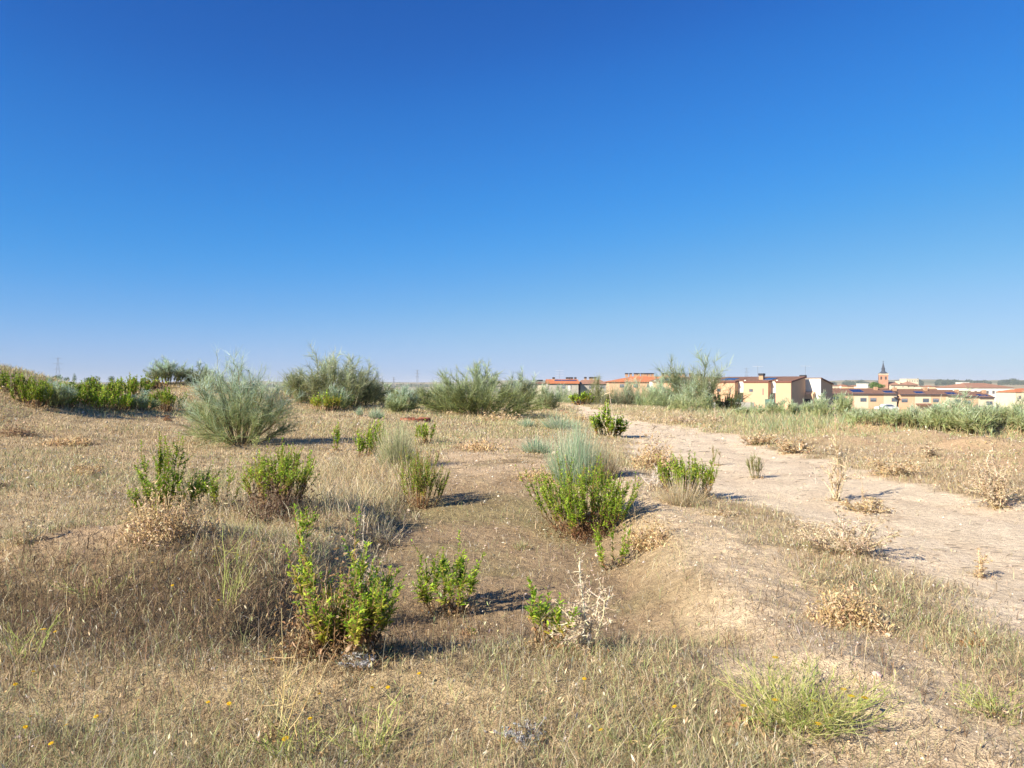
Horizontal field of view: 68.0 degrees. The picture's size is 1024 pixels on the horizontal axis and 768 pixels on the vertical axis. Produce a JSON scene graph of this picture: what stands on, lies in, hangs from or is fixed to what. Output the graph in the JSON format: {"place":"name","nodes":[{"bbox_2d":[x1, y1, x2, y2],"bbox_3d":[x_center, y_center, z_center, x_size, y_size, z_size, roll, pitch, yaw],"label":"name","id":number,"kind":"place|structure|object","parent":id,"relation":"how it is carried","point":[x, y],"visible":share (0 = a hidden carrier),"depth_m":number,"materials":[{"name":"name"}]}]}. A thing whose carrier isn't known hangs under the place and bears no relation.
{"place":"outdoors","nodes":[
{"label":"outdoors","id":0,"kind":"place"},
{"bbox_2d":[0,367,1023,767],"bbox_3d":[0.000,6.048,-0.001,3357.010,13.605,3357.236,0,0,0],"label":"ground","id":1,"kind":"structure","parent":0,"point":[640,576],"depth_m":5.74,"materials":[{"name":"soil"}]},
{"bbox_2d":[0,369,35,391],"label":"leafy shrub","id":2,"kind":"object","parent":1,"relation":"on","point":[7,379],"visible":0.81,"depth_m":23.00,"materials":[{"name":"green plant"}]},
{"bbox_2d":[0,415,42,436],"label":"dry weed clump","id":3,"kind":"object","parent":1,"relation":"on","point":[15,431],"visible":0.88,"depth_m":19.43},
{"bbox_2d":[0,515,52,544],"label":"dry thistle","id":4,"kind":"object","parent":1,"relation":"on","point":[27,531],"visible":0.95,"depth_m":6.48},
{"bbox_2d":[9,376,53,407],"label":"leafy shrub","id":5,"kind":"object","parent":1,"relation":"on","point":[29,390],"visible":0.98,"depth_m":22.62,"materials":[{"name":"green plant"}]},
{"bbox_2d":[0,608,68,663],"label":"wiry plant","id":6,"kind":"object","parent":1,"relation":"on","point":[24,643],"visible":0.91,"depth_m":4.55,"materials":[{"name":"green plant"}]},
{"bbox_2d":[37,375,77,406],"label":"broom shrub","id":7,"kind":"object","parent":1,"relation":"on","point":[59,393],"visible":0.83,"depth_m":23.08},
{"bbox_2d":[31,432,91,446],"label":"dry weed clump","id":8,"kind":"object","parent":1,"relation":"on","point":[61,440],"visible":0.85,"depth_m":18.64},
{"bbox_2d":[74,375,122,401],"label":"leafy shrub","id":9,"kind":"object","parent":1,"relation":"on","point":[89,385],"visible":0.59,"depth_m":25.46,"materials":[{"name":"green plant"}]},
{"bbox_2d":[80,383,131,411],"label":"leafy shrub","id":10,"kind":"object","parent":1,"relation":"on","point":[111,398],"visible":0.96,"depth_m":24.73,"materials":[{"name":"green plant"}]},
{"bbox_2d":[111,373,151,397],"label":"leafy shrub","id":11,"kind":"object","parent":1,"relation":"on","point":[132,387],"visible":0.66,"depth_m":28.42,"materials":[{"name":"green plant"}]},
{"bbox_2d":[116,387,162,409],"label":"broom shrub","id":12,"kind":"object","parent":1,"relation":"on","point":[141,400],"visible":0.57,"depth_m":26.14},
{"bbox_2d":[147,386,187,411],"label":"leafy shrub","id":13,"kind":"object","parent":1,"relation":"on","point":[165,396],"visible":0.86,"depth_m":27.30,"materials":[{"name":"green plant"}]},
{"bbox_2d":[142,354,194,384],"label":"broom shrub","id":14,"kind":"object","parent":1,"relation":"on","point":[167,370],"visible":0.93,"depth_m":37.87,"materials":[{"name":"plant"}]},
{"bbox_2d":[100,461,238,550],"bbox_3d":[-3.097,1.048,6.717,1.293,0.718,1.163,0,0,0],"label":"dry weed clump","id":15,"kind":"object","parent":1,"relation":"on","point":[152,524],"visible":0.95,"depth_m":6.71,"materials":[{"name":"plant"}]},
{"bbox_2d":[126,431,222,517],"bbox_3d":[-4.277,1.137,9.355,1.144,1.142,1.239,0,0,0],"label":"leafy shrub","id":16,"kind":"object","parent":1,"relation":"on","point":[193,497],"visible":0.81,"depth_m":9.35,"materials":[{"name":"green plant"}]},
{"bbox_2d":[181,358,215,384],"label":"broom shrub","id":17,"kind":"object","parent":1,"relation":"on","point":[203,373],"visible":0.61,"depth_m":38.14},
{"bbox_2d":[195,457,240,512],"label":"leafy shrub","id":18,"kind":"object","parent":1,"relation":"on","point":[213,490],"visible":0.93,"depth_m":9.34,"materials":[{"name":"green plant"}]},
{"bbox_2d":[192,521,271,607],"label":"wiry plant","id":19,"kind":"object","parent":1,"relation":"on","point":[239,582],"visible":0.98,"depth_m":5.50,"materials":[{"name":"green plant"}]},
{"bbox_2d":[170,345,310,449],"bbox_3d":[-7.438,0.370,20.113,3.818,3.100,3.643,0,0,0],"label":"broom shrub","id":20,"kind":"object","parent":1,"relation":"on","point":[235,414],"visible":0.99,"depth_m":20.14,"materials":[{"name":"plant"}]},
{"bbox_2d":[237,437,319,512],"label":"leafy shrub","id":21,"kind":"object","parent":1,"relation":"on","point":[283,469],"visible":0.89,"depth_m":9.05,"materials":[{"name":"green plant"}]},
{"bbox_2d":[232,457,332,525],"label":"dry weed clump","id":22,"kind":"object","parent":1,"relation":"on","point":[272,507],"visible":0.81,"depth_m":8.72,"materials":[{"name":"plant"}]},
{"bbox_2d":[231,608,336,746],"bbox_3d":[-1.075,1.372,3.582,0.451,0.616,0.432,0,0,-18],"label":"dead weed","id":23,"kind":"object","parent":1,"relation":"on","point":[283,696],"visible":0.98,"depth_m":3.58,"materials":[{"name":"plant"}]},
{"bbox_2d":[248,712,351,767],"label":"wiry plant","id":24,"kind":"object","parent":1,"relation":"on","point":[284,738],"visible":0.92,"depth_m":3.35,"materials":[{"name":"green plant"}]},
{"bbox_2d":[309,391,340,411],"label":"leafy shrub","id":25,"kind":"object","parent":1,"relation":"on","point":[326,400],"visible":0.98,"depth_m":34.76,"materials":[{"name":"green plant"}]},
{"bbox_2d":[261,492,394,673],"bbox_3d":[-1.011,1.149,4.468,0.861,1.006,0.852,0,0,0],"label":"dry weed clump","id":26,"kind":"object","parent":1,"relation":"on","point":[302,645],"visible":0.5,"depth_m":4.33,"materials":[{"name":"plant"}]},
{"bbox_2d":[277,343,396,406],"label":"broom shrub","id":27,"kind":"object","parent":1,"relation":"on","point":[365,390],"visible":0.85,"depth_m":37.70,"materials":[{"name":"plant"}]},
{"bbox_2d":[317,382,357,409],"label":"broom shrub","id":28,"kind":"object","parent":1,"relation":"on","point":[345,401],"visible":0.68,"depth_m":35.91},
{"bbox_2d":[279,503,406,659],"bbox_3d":[-1.002,1.193,4.449,0.773,0.929,0.941,0,0,0],"label":"leafy shrub","id":29,"kind":"object","parent":1,"relation":"on","point":[377,613],"visible":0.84,"depth_m":4.38,"materials":[{"name":"green plant"}]},
{"bbox_2d":[302,686,408,760],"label":"wiry plant","id":30,"kind":"object","parent":1,"relation":"on","point":[383,732],"visible":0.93,"depth_m":3.48,"materials":[{"name":"green plant"}]},
{"bbox_2d":[337,651,376,668],"bbox_3d":[-0.862,1.527,4.221,0.217,0.102,0.208,0,0,0],"label":"rock","id":31,"kind":"object","parent":1,"relation":"on","point":[363,663],"visible":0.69,"depth_m":4.18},
{"bbox_2d":[343,511,385,606],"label":"dry thistle","id":32,"kind":"object","parent":1,"relation":"on","point":[362,542],"visible":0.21,"depth_m":5.93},
{"bbox_2d":[353,416,388,456],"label":"leafy shrub","id":33,"kind":"object","parent":1,"relation":"on","point":[369,440],"visible":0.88,"depth_m":17.75,"materials":[{"name":"green plant"}]},
{"bbox_2d":[367,412,424,468],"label":"grass tuft","id":34,"kind":"object","parent":1,"relation":"on","point":[391,453],"visible":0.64,"depth_m":15.09,"materials":[{"name":"green plant"}]},
{"bbox_2d":[382,382,421,412],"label":"broom shrub","id":35,"kind":"object","parent":1,"relation":"on","point":[400,403],"visible":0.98,"depth_m":35.42,"materials":[{"name":"plant"}]},
{"bbox_2d":[392,438,449,508],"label":"leafy shrub","id":36,"kind":"object","parent":1,"relation":"on","point":[418,481],"visible":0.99,"depth_m":11.25,"materials":[{"name":"green plant"}]},
{"bbox_2d":[411,530,485,617],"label":"leafy shrub","id":37,"kind":"object","parent":1,"relation":"on","point":[442,569],"visible":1,"depth_m":6.33,"materials":[{"name":"green plant"}]},
{"bbox_2d":[416,359,551,416],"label":"broom shrub","id":38,"kind":"object","parent":1,"relation":"on","point":[458,397],"visible":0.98,"depth_m":37.01,"materials":[{"name":"plant"}]},
{"bbox_2d":[453,432,517,451],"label":"dry weed clump","id":39,"kind":"object","parent":1,"relation":"on","point":[478,446],"visible":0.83,"depth_m":19.41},
{"bbox_2d":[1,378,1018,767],"bbox_3d":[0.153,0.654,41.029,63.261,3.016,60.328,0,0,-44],"label":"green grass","id":40,"kind":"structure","parent":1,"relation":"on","point":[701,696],"depth_m":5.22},
{"bbox_2d":[0,363,1023,767],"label":"dry grass","id":41,"kind":"structure","parent":1,"relation":"on","point":[342,481],"depth_m":8.78,"materials":[{"name":"plant"}]},
{"bbox_2d":[0,373,1023,767],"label":"brown weeds","id":42,"kind":"object","parent":1,"relation":"on","point":[156,607],"visible":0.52,"depth_m":4.88,"materials":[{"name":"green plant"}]},
{"bbox_2d":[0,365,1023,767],"bbox_3d":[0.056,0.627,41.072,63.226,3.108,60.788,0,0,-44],"label":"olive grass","id":43,"kind":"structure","parent":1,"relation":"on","point":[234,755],"depth_m":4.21,"materials":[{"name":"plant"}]},
{"bbox_2d":[0,379,1023,767],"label":"seed stalks","id":44,"kind":"object","parent":1,"relation":"on","point":[254,713],"visible":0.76,"depth_m":3.95,"materials":[{"name":"beige plant"}]},
{"bbox_2d":[0,370,1023,767],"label":"pebbles","id":45,"kind":"object","parent":1,"relation":"on","point":[694,578],"visible":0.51,"depth_m":6.98,"materials":[{"name":"stone"}]},
{"bbox_2d":[0,365,1023,767],"bbox_3d":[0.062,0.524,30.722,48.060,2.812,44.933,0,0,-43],"label":"leaf litter","id":46,"kind":"object","parent":1,"relation":"on","point":[424,513],"visible":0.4,"depth_m":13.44,"materials":[{"name":"plant"}]},
{"bbox_2d":[8,381,1023,759],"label":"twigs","id":47,"kind":"object","parent":1,"relation":"on","point":[696,555],"visible":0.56,"depth_m":10.29,"materials":[{"name":"wood"}]},
{"bbox_2d":[493,716,546,748],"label":"silvery weed","id":48,"kind":"object","parent":1,"relation":"on","point":[516,736],"visible":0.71,"depth_m":3.53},
{"bbox_2d":[504,365,541,402],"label":"broom shrub","id":49,"kind":"object","parent":1,"relation":"on","point":[524,387],"visible":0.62,"depth_m":64.16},
{"bbox_2d":[517,433,557,452],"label":"grass tuft","id":50,"kind":"object","parent":1,"relation":"on","point":[539,445],"visible":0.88,"depth_m":18.32,"materials":[{"name":"green plant"}]},
{"bbox_2d":[536,382,562,409],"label":"broom shrub","id":51,"kind":"object","parent":1,"relation":"on","point":[549,400],"visible":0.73,"depth_m":48.26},
{"bbox_2d":[520,575,580,650],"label":"leafy shrub","id":52,"kind":"object","parent":1,"relation":"on","point":[540,610],"visible":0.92,"depth_m":4.55,"materials":[{"name":"green plant"}]},
{"bbox_2d":[538,410,577,429],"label":"grass tuft","id":53,"kind":"object","parent":1,"relation":"on","point":[554,424],"visible":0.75,"depth_m":28.29,"materials":[{"name":"green plant"}]},
{"bbox_2d":[545,377,579,395],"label":"orange roofed house","id":54,"kind":"structure","parent":1,"relation":"on","point":[571,382],"depth_m":215.40,"materials":[{"name":"paint"}]},
{"bbox_2d":[539,406,609,486],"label":"grass tuft","id":55,"kind":"object","parent":1,"relation":"on","point":[578,452],"visible":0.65,"depth_m":12.83,"materials":[{"name":"green plant"}]},
{"bbox_2d":[515,446,642,538],"bbox_3d":[0.996,1.391,9.796,1.410,1.185,1.633,0,0,-28],"label":"leafy shrub","id":56,"kind":"object","parent":1,"relation":"on","point":[613,503],"visible":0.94,"depth_m":9.59,"materials":[{"name":"green plant"}]},
{"bbox_2d":[540,492,619,544],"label":"dry weed clump","id":57,"kind":"object","parent":1,"relation":"on","point":[586,531],"visible":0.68,"depth_m":9.46,"materials":[{"name":"plant"}]},
{"bbox_2d":[548,552,619,657],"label":"dry thistle","id":58,"kind":"object","parent":1,"relation":"on","point":[580,628],"visible":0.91,"depth_m":4.48,"materials":[{"name":"plant"}]},
{"bbox_2d":[578,377,606,404],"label":"orange roofed house","id":59,"kind":"structure","parent":1,"relation":"on","point":[583,384],"depth_m":219.40,"materials":[{"name":"paint"}]},
{"bbox_2d":[577,375,617,404],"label":"broom shrub","id":60,"kind":"object","parent":1,"relation":"on","point":[596,394],"visible":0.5,"depth_m":110.00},
{"bbox_2d":[587,435,627,479],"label":"grass tuft","id":61,"kind":"object","parent":1,"relation":"on","point":[611,465],"visible":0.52,"depth_m":12.99,"materials":[{"name":"beige plant"}]},
{"bbox_2d":[589,399,631,436],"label":"leafy shrub","id":62,"kind":"object","parent":1,"relation":"on","point":[601,426],"visible":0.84,"depth_m":24.23,"materials":[{"name":"green plant"}]},
{"bbox_2d":[589,517,631,570],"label":"leafy shrub","id":63,"kind":"object","parent":1,"relation":"on","point":[598,539],"visible":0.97,"depth_m":7.87,"materials":[{"name":"green plant"}]},
{"bbox_2d":[609,376,642,405],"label":"broom shrub","id":64,"kind":"object","parent":1,"relation":"on","point":[626,395],"visible":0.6,"depth_m":108.98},
{"bbox_2d":[586,706,688,764],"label":"wiry plant","id":65,"kind":"object","parent":1,"relation":"on","point":[669,729],"visible":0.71,"depth_m":3.54,"materials":[{"name":"green plant"}]},
{"bbox_2d":[610,503,674,551],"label":"dry weed clump","id":66,"kind":"object","parent":1,"relation":"on","point":[648,541],"visible":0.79,"depth_m":8.05,"materials":[{"name":"plant"}]},
{"bbox_2d":[605,373,691,398],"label":"orange roofed block","id":67,"kind":"structure","parent":1,"relation":"on","point":[646,378],"depth_m":302.24,"materials":[{"name":"tile"}]},
{"bbox_2d":[630,373,668,406],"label":"broom shrub","id":68,"kind":"object","parent":1,"relation":"on","point":[638,400],"visible":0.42,"depth_m":109.08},
{"bbox_2d":[628,419,680,469],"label":"dry weed clump","id":69,"kind":"object","parent":1,"relation":"on","point":[647,460],"visible":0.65,"depth_m":15.01,"materials":[{"name":"plant"}]},
{"bbox_2d":[645,374,700,407],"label":"broom shrub","id":70,"kind":"object","parent":1,"relation":"on","point":[663,398],"visible":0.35,"depth_m":107.72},
{"bbox_2d":[649,470,718,506],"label":"grass tuft","id":71,"kind":"object","parent":1,"relation":"on","point":[678,497],"visible":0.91,"depth_m":10.27,"materials":[{"name":"beige plant"}]},
{"bbox_2d":[653,450,718,497],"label":"leafy shrub","id":72,"kind":"object","parent":1,"relation":"on","point":[709,478],"visible":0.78,"depth_m":11.14,"materials":[{"name":"green plant"}]},
{"bbox_2d":[664,386,719,411],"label":"broom shrub","id":73,"kind":"object","parent":1,"relation":"on","point":[682,404],"visible":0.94,"depth_m":44.76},
{"bbox_2d":[649,343,749,408],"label":"broom shrub","id":74,"kind":"object","parent":1,"relation":"on","point":[711,381],"visible":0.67,"depth_m":108.30,"materials":[{"name":"plant"}]},
{"bbox_2d":[707,377,748,400],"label":"terraced house","id":75,"kind":"structure","parent":1,"relation":"on","point":[732,380],"depth_m":159.07,"materials":[{"name":"yellow paint"}]},
{"bbox_2d":[723,698,782,739],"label":"dry weed clump","id":76,"kind":"object","parent":1,"relation":"on","point":[751,722],"visible":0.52,"depth_m":3.63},
{"bbox_2d":[732,373,783,408],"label":"terraced house","id":77,"kind":"structure","parent":1,"relation":"on","point":[757,390],"depth_m":154.99,"materials":[{"name":"yellow paint"}]},
{"bbox_2d":[739,429,784,444],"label":"dry thistle","id":78,"kind":"object","parent":1,"relation":"on","point":[759,439],"visible":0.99,"depth_m":21.43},
{"bbox_2d":[763,393,803,415],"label":"broom shrub","id":79,"kind":"object","parent":1,"relation":"on","point":[772,405],"visible":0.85,"depth_m":39.00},
{"bbox_2d":[765,376,805,409],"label":"terraced house","id":80,"kind":"structure","parent":1,"relation":"on","point":[791,387],"depth_m":151.89,"materials":[{"name":"yellow paint"}]},
{"bbox_2d":[775,436,816,454],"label":"dry thistle","id":81,"kind":"object","parent":1,"relation":"on","point":[803,447],"visible":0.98,"depth_m":18.66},
{"bbox_2d":[704,638,911,744],"bbox_3d":[1.344,1.477,3.687,0.919,0.363,0.961,0,0,-26],"label":"wiry plant","id":82,"kind":"object","parent":1,"relation":"on","point":[829,718],"visible":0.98,"depth_m":3.60,"materials":[{"name":"green plant"}]},
{"bbox_2d":[799,375,833,409],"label":"end house","id":83,"kind":"structure","parent":1,"relation":"on","point":[814,387],"depth_m":156.47,"materials":[{"name":"paint"}]},
{"bbox_2d":[808,390,840,416],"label":"broom shrub","id":84,"kind":"object","parent":1,"relation":"on","point":[819,406],"visible":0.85,"depth_m":37.65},
{"bbox_2d":[831,390,856,414],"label":"broom shrub","id":85,"kind":"object","parent":1,"relation":"on","point":[847,402],"visible":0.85,"depth_m":38.88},
{"bbox_2d":[800,564,899,636],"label":"dry weed clump","id":86,"kind":"object","parent":1,"relation":"on","point":[840,612],"visible":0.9,"depth_m":5.25,"materials":[{"name":"plant"}]},
{"bbox_2d":[789,502,913,557],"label":"dry thistle","id":87,"kind":"object","parent":1,"relation":"on","point":[849,538],"visible":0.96,"depth_m":7.34,"materials":[{"name":"plant"}]},
{"bbox_2d":[847,388,868,409],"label":"terraced house","id":88,"kind":"structure","parent":1,"relation":"on","point":[861,399],"depth_m":260.00,"materials":[{"name":"paint"}]},
{"bbox_2d":[852,406,890,423],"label":"broom shrub","id":89,"kind":"object","parent":1,"relation":"on","point":[873,415],"visible":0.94,"depth_m":25.85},
{"bbox_2d":[861,387,883,409],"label":"terraced house","id":90,"kind":"structure","parent":1,"relation":"on","point":[875,397],"depth_m":260.00,"materials":[{"name":"paint"}]},
{"bbox_2d":[874,404,903,425],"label":"broom shrub","id":91,"kind":"object","parent":1,"relation":"on","point":[890,417],"visible":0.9,"depth_m":25.58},
{"bbox_2d":[865,451,929,475],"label":"dry thistle","id":92,"kind":"object","parent":1,"relation":"on","point":[902,469],"visible":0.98,"depth_m":13.95,"materials":[{"name":"plant"}]},
{"bbox_2d":[890,388,915,408],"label":"terraced house","id":93,"kind":"structure","parent":1,"relation":"on","point":[906,397],"depth_m":260.00,"materials":[{"name":"paint"}]},
{"bbox_2d":[906,389,932,409],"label":"terraced house","id":94,"kind":"structure","parent":1,"relation":"on","point":[922,397],"depth_m":260.00,"materials":[{"name":"paint"}]},
{"bbox_2d":[905,402,934,428],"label":"broom shrub","id":95,"kind":"object","parent":1,"relation":"on","point":[924,419],"visible":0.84,"depth_m":24.96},
{"bbox_2d":[923,397,958,431],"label":"broom shrub","id":96,"kind":"object","parent":1,"relation":"on","point":[936,412],"visible":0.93,"depth_m":24.61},
{"bbox_2d":[938,385,981,433],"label":"broom shrub","id":97,"kind":"object","parent":1,"relation":"on","point":[955,414],"visible":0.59,"depth_m":24.51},
{"bbox_2d":[949,401,998,435],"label":"broom shrub","id":98,"kind":"object","parent":1,"relation":"on","point":[985,419],"visible":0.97,"depth_m":23.87,"materials":[{"name":"plant"}]},
{"bbox_2d":[935,383,1013,402],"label":"villa","id":99,"kind":"object","parent":1,"relation":"on","point":[991,389],"visible":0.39,"depth_m":332.68,"materials":[{"name":"paint"}]},
{"bbox_2d":[945,678,1023,724],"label":"wiry plant","id":100,"kind":"object","parent":1,"relation":"on","point":[987,707],"visible":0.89,"depth_m":3.63,"materials":[{"name":"green plant"}]},
{"bbox_2d":[985,391,1023,427],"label":"broom shrub","id":101,"kind":"object","parent":1,"relation":"on","point":[1012,411],"visible":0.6,"depth_m":24.95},
{"bbox_2d":[996,389,1023,407],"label":"gable house","id":102,"kind":"structure","parent":1,"relation":"on","point":[1004,397],"depth_m":294.86,"materials":[{"name":"paint"}]},
{"bbox_2d":[0,0,1023,382],"label":"sky","id":103,"kind":"structure","parent":0,"point":[834,189],"materials":[{"name":"blue"}]},
{"bbox_2d":[75,379,1023,390],"bbox_3d":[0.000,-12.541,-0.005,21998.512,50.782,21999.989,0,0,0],"label":"hills","id":104,"kind":"structure","parent":0,"point":[929,382],"depth_m":3015.94,"materials":[{"name":"soil"}]},
{"bbox_2d":[75,378,1023,387],"bbox_3d":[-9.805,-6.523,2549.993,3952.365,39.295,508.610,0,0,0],"label":"distant woods","id":105,"kind":"object","parent":104,"relation":"on","point":[1013,381],"visible":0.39,"depth_m":2491.79,"materials":[{"name":"green plant"}]},
{"bbox_2d":[565,404,1023,641],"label":"dirt path","id":106,"kind":"structure","parent":0,"point":[992,537],"depth_m":10.25,"materials":[{"name":"soil"}]},
{"bbox_2d":[820,414,861,500],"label":"dry thistle","id":107,"kind":"object","parent":106,"relation":"on","point":[833,482],"visible":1,"depth_m":11.18,"materials":[{"name":"plant"}]},
{"bbox_2d":[838,497,894,512],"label":"dry thistle","id":108,"kind":"object","parent":106,"relation":"on","point":[868,506],"visible":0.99,"depth_m":10.21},
{"bbox_2d":[956,442,1023,507],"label":"dry thistle","id":109,"kind":"object","parent":106,"relation":"on","point":[990,490],"visible":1,"depth_m":10.52,"materials":[{"name":"plant"}]},
{"bbox_2d":[687,405,1023,439],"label":"tall grass","id":110,"kind":"structure","parent":0,"point":[830,417],"depth_m":29.66,"materials":[{"name":"plant"}]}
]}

